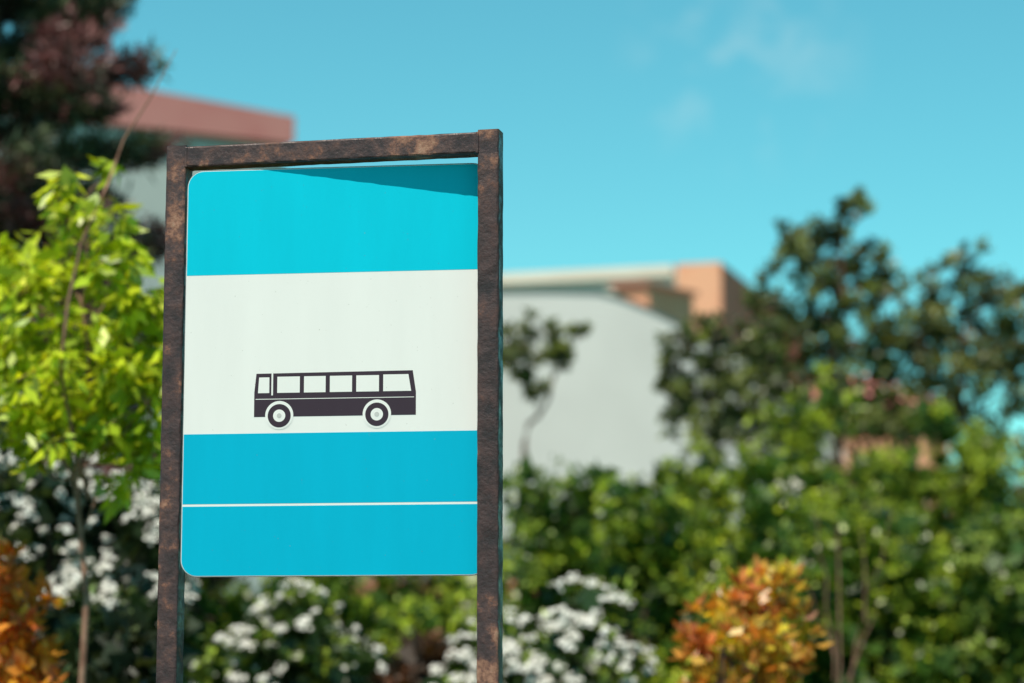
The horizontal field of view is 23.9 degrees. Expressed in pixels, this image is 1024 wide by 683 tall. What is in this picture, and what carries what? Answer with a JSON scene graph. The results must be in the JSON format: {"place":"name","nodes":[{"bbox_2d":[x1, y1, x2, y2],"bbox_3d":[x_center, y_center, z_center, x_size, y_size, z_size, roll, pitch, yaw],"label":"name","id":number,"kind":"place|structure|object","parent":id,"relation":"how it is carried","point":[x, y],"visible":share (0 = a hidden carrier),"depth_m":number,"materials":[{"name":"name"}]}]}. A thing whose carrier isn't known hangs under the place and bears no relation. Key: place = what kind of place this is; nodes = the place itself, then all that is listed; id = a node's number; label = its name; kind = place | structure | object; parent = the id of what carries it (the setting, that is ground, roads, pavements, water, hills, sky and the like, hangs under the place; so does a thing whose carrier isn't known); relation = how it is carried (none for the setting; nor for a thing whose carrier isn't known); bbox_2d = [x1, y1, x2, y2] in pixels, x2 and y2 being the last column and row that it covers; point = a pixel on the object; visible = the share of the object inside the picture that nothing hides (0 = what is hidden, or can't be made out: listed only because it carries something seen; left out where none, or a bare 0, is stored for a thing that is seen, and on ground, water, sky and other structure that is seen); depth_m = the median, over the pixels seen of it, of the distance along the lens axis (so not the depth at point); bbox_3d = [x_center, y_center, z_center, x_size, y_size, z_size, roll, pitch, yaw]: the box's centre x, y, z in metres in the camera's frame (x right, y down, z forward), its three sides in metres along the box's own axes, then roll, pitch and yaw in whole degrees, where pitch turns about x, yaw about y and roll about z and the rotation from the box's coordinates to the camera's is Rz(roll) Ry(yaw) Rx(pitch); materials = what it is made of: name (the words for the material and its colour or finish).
{"place":"outdoors","nodes":[
{"label":"outdoors","id":0,"kind":"place"},
{"bbox_2d":[0,116,283,665],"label":"walls","id":1,"kind":"structure","parent":0,"point":[147,192],"depth_m":38.94,"materials":[{"name":"white paint"}]},
{"bbox_2d":[2,65,294,142],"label":"parapet","id":2,"kind":"structure","parent":1,"relation":"on","point":[192,116],"depth_m":39.66,"materials":[{"name":"pink paint"}]},
{"bbox_2d":[92,125,254,145],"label":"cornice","id":3,"kind":"structure","parent":1,"relation":"on","point":[207,141],"depth_m":39.95,"materials":[{"name":"white paint"}]},
{"bbox_2d":[340,533,606,648],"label":"shrub","id":4,"kind":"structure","parent":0,"point":[515,547],"depth_m":21.95,"materials":[{"name":"green plant"}]},
{"bbox_2d":[292,272,676,582],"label":"walls","id":5,"kind":"structure","parent":0,"point":[601,285],"depth_m":56.62,"materials":[{"name":"beige paint"}]},
{"bbox_2d":[503,265,675,284],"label":"cornice","id":6,"kind":"structure","parent":5,"relation":"attached to","point":[592,274],"depth_m":56.52,"materials":[{"name":"beige paint"}]},
{"bbox_2d":[2,0,1023,526],"label":"sky","id":7,"kind":"structure","parent":0,"point":[636,132],"materials":[{"name":"blue"}]},
{"bbox_2d":[503,281,843,538],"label":"arched hall","id":8,"kind":"structure","parent":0,"point":[606,403],"depth_m":45.31,"materials":[{"name":"paint"}]},
{"label":"ground","id":9,"kind":"structure","parent":0,"visible":0},
{"bbox_2d":[0,537,68,682],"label":"orange leaf shrub","id":10,"kind":"object","parent":9,"relation":"on","point":[24,650],"visible":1,"depth_m":8.06,"materials":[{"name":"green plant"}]},
{"bbox_2d":[0,50,175,682],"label":"ash tree","id":11,"kind":"object","parent":9,"relation":"on","point":[63,422],"visible":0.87,"depth_m":8.01,"materials":[{"name":"green plant"}]},
{"bbox_2d":[33,603,156,682],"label":"green shrub","id":12,"kind":"object","parent":9,"relation":"on","point":[123,649],"visible":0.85,"depth_m":9.11,"materials":[{"name":"green plant"}]},
{"bbox_2d":[0,394,203,682],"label":"white flowering shrub","id":13,"kind":"object","parent":9,"relation":"on","point":[41,505],"visible":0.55,"depth_m":10.30,"materials":[{"name":"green plant"}]},
{"bbox_2d":[0,0,239,669],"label":"pine tree","id":14,"kind":"object","parent":9,"relation":"on","point":[43,82],"visible":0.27,"depth_m":14.98,"materials":[{"name":"green plant"}]},
{"bbox_2d":[183,577,233,682],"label":"green shrub","id":15,"kind":"object","parent":9,"relation":"on","point":[212,610],"visible":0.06,"depth_m":14.77,"materials":[{"name":"green plant"}]},
{"bbox_2d":[145,485,344,664],"bbox_3d":[-2.373,2.721,19.277,2.057,3.298,1.821,6,-10,-35],"label":"green shrub","id":16,"kind":"object","parent":9,"relation":"on","point":[235,595],"visible":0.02,"depth_m":19.41,"materials":[{"name":"green plant"}]},
{"bbox_2d":[187,576,358,682],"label":"green shrub","id":17,"kind":"object","parent":9,"relation":"on","point":[234,612],"visible":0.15,"depth_m":14.75,"materials":[{"name":"green plant"}]},
{"bbox_2d":[183,580,392,682],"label":"white flowering shrub","id":18,"kind":"object","parent":9,"relation":"on","point":[282,643],"visible":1,"depth_m":11.75,"materials":[{"name":"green plant"}]},
{"bbox_2d":[156,129,502,682],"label":"bus stop sign","id":19,"kind":"object","parent":9,"relation":"on","point":[332,386],"visible":1,"depth_m":5.04,"materials":[{"name":"metal"}]},
{"bbox_2d":[258,377,268,392],"bbox_3d":[-0.519,0.092,5.056,0.024,0.033,0.001,-1,-8,8],"label":"bus door window","id":20,"kind":"structure","parent":19,"relation":"in","point":[263,387],"depth_m":5.06,"materials":[{"name":"white paint"}]},
{"bbox_2d":[277,376,299,392],"bbox_3d":[-0.467,0.090,5.049,0.048,0.034,0.001,-1,-8,8],"label":"bus window","id":21,"kind":"structure","parent":19,"relation":"in","point":[284,384],"depth_m":5.05,"materials":[{"name":"white paint"}]},
{"bbox_2d":[304,376,325,391],"bbox_3d":[-0.411,0.089,5.042,0.046,0.034,0.001,-1,-8,8],"label":"bus window","id":22,"kind":"structure","parent":19,"relation":"in","point":[311,383],"depth_m":5.04,"materials":[{"name":"white paint"}]},
{"bbox_2d":[330,375,351,391],"bbox_3d":[-0.356,0.088,5.035,0.047,0.034,0.001,-1,-8,8],"label":"bus window","id":23,"kind":"structure","parent":19,"relation":"in","point":[337,383],"depth_m":5.03,"materials":[{"name":"white paint"}]},
{"bbox_2d":[356,375,378,391],"bbox_3d":[-0.300,0.087,5.027,0.048,0.034,0.001,-1,-8,8],"label":"bus window","id":24,"kind":"structure","parent":19,"relation":"in","point":[364,383],"depth_m":5.03,"materials":[{"name":"white paint"}]},
{"bbox_2d":[383,374,410,390],"bbox_3d":[-0.238,0.085,5.019,0.059,0.035,0.001,-1,-8,8],"label":"bus rear window","id":25,"kind":"structure","parent":19,"relation":"in","point":[391,382],"depth_m":5.02,"materials":[{"name":"white paint"}]},
{"bbox_2d":[362,627,463,682],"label":"red leaf shrub","id":26,"kind":"object","parent":9,"relation":"on","point":[419,654],"visible":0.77,"depth_m":12.48,"materials":[{"name":"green plant"}]},
{"bbox_2d":[333,576,523,657],"bbox_3d":[-0.476,2.584,14.815,1.079,2.324,1.262,-4,-9,27],"label":"green shrub","id":27,"kind":"object","parent":9,"relation":"on","point":[391,622],"visible":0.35,"depth_m":14.61,"materials":[{"name":"green plant"}]},
{"bbox_2d":[341,543,521,623],"bbox_3d":[-0.996,2.848,19.241,2.309,3.042,1.613,4,-9,-25],"label":"green shrub","id":28,"kind":"object","parent":9,"relation":"on","point":[381,592],"visible":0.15,"depth_m":19.38,"materials":[{"name":"green plant"}]},
{"bbox_2d":[422,573,656,682],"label":"white flowering shrub","id":29,"kind":"object","parent":9,"relation":"on","point":[591,650],"visible":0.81,"depth_m":11.70,"materials":[{"name":"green plant"}]},
{"bbox_2d":[503,307,594,511],"bbox_3d":[0.041,2.305,23.414,1.549,5.355,0.778,0,-8,0],"label":"tree","id":30,"kind":"object","parent":9,"relation":"on","point":[558,352],"visible":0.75,"depth_m":23.67,"materials":[{"name":"green plant"}]},
{"bbox_2d":[502,452,625,678],"bbox_3d":[0.384,2.359,16.411,1.281,3.203,1.289,0,-8,0],"label":"green shrub","id":31,"kind":"object","parent":9,"relation":"on","point":[555,530],"visible":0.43,"depth_m":16.29,"materials":[{"name":"green plant"}]},
{"bbox_2d":[562,474,718,682],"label":"green shrub","id":32,"kind":"object","parent":9,"relation":"on","point":[649,568],"visible":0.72,"depth_m":15.70,"materials":[{"name":"green plant"}]},
{"bbox_2d":[599,455,715,654],"bbox_3d":[1.345,2.689,19.850,1.670,3.522,1.719,-5,-10,33],"label":"green shrub","id":33,"kind":"object","parent":9,"relation":"on","point":[662,477],"visible":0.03,"depth_m":19.96,"materials":[{"name":"green plant"}]},
{"bbox_2d":[677,262,721,330],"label":"corner bay","id":34,"kind":"object","parent":9,"relation":"on","point":[703,280],"visible":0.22,"depth_m":55.80,"materials":[{"name":"orange paint"}]},
{"bbox_2d":[651,310,792,476],"bbox_3d":[2.104,2.342,23.884,1.449,5.413,1.141,0,-8,0],"label":"deciduous tree","id":35,"kind":"object","parent":9,"relation":"on","point":[681,393],"visible":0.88,"depth_m":24.08,"materials":[{"name":"green plant"}]},
{"bbox_2d":[666,555,834,682],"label":"orange leaf shrub","id":36,"kind":"object","parent":9,"relation":"on","point":[750,641],"visible":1,"depth_m":8.88,"materials":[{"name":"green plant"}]},
{"bbox_2d":[721,263,802,376],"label":"side wall","id":37,"kind":"structure","parent":9,"relation":"on","point":[732,282],"depth_m":57.00,"materials":[{"name":"concrete"}]},
{"bbox_2d":[651,400,881,678],"bbox_3d":[2.155,2.471,20.093,2.171,4.030,1.774,0,-8,0],"label":"green shrub","id":38,"kind":"object","parent":9,"relation":"on","point":[735,477],"visible":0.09,"depth_m":20.12,"materials":[{"name":"green plant"}]},
{"bbox_2d":[666,442,875,682],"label":"green shrub","id":39,"kind":"object","parent":9,"relation":"on","point":[766,510],"visible":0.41,"depth_m":15.42,"materials":[{"name":"green plant"}]},
{"bbox_2d":[705,185,954,494],"bbox_3d":[3.135,1.730,24.007,2.498,6.656,1.731,0,-8,0],"label":"deciduous tree","id":40,"kind":"object","parent":9,"relation":"on","point":[831,326],"visible":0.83,"depth_m":24.14,"materials":[{"name":"green plant"}]},
{"bbox_2d":[803,506,891,682],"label":"bare sapling","id":41,"kind":"object","parent":9,"relation":"on","point":[854,659],"visible":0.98,"depth_m":12.44,"materials":[{"name":"brown plant"}]},
{"bbox_2d":[771,360,974,676],"bbox_3d":[2.948,2.320,20.370,1.888,4.394,1.619,2,-8,-17],"label":"green shrub","id":42,"kind":"object","parent":9,"relation":"on","point":[875,474],"visible":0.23,"depth_m":20.25,"materials":[{"name":"green plant"}]},
{"bbox_2d":[793,375,953,513],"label":"terracotta house","id":43,"kind":"structure","parent":9,"relation":"on","point":[923,459],"depth_m":60.61,"materials":[{"name":"orange paint"}]},
{"bbox_2d":[781,477,993,682],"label":"green shrub","id":44,"kind":"object","parent":9,"relation":"on","point":[914,610],"visible":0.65,"depth_m":15.68,"materials":[{"name":"green plant"}]},
{"bbox_2d":[825,466,962,675],"bbox_3d":[3.377,2.845,21.232,2.199,3.598,1.654,0,-8,0],"label":"green shrub","id":45,"kind":"object","parent":9,"relation":"on","point":[931,508],"depth_m":21.44,"materials":[{"name":"green plant"}]},
{"bbox_2d":[848,394,1023,679],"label":"green shrub","id":46,"kind":"object","parent":9,"relation":"on","point":[942,428],"visible":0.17,"depth_m":20.42,"materials":[{"name":"green plant"}]},
{"bbox_2d":[854,235,1023,453],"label":"deciduous tree","id":47,"kind":"object","parent":9,"relation":"on","point":[932,328],"visible":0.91,"depth_m":24.15,"materials":[{"name":"green plant"}]},
{"bbox_2d":[905,502,1023,682],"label":"green shrub","id":48,"kind":"object","parent":9,"relation":"on","point":[1001,660],"visible":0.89,"depth_m":15.43,"materials":[{"name":"green plant"}]},
{"bbox_2d":[930,466,1023,534],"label":"green shrub","id":49,"kind":"object","parent":9,"relation":"on","point":[1017,494],"visible":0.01,"depth_m":22.14,"materials":[{"name":"green plant"}]},
{"bbox_2d":[947,415,1023,585],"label":"green shrub","id":50,"kind":"object","parent":9,"relation":"on","point":[986,440],"visible":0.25,"depth_m":20.49,"materials":[{"name":"green plant"}]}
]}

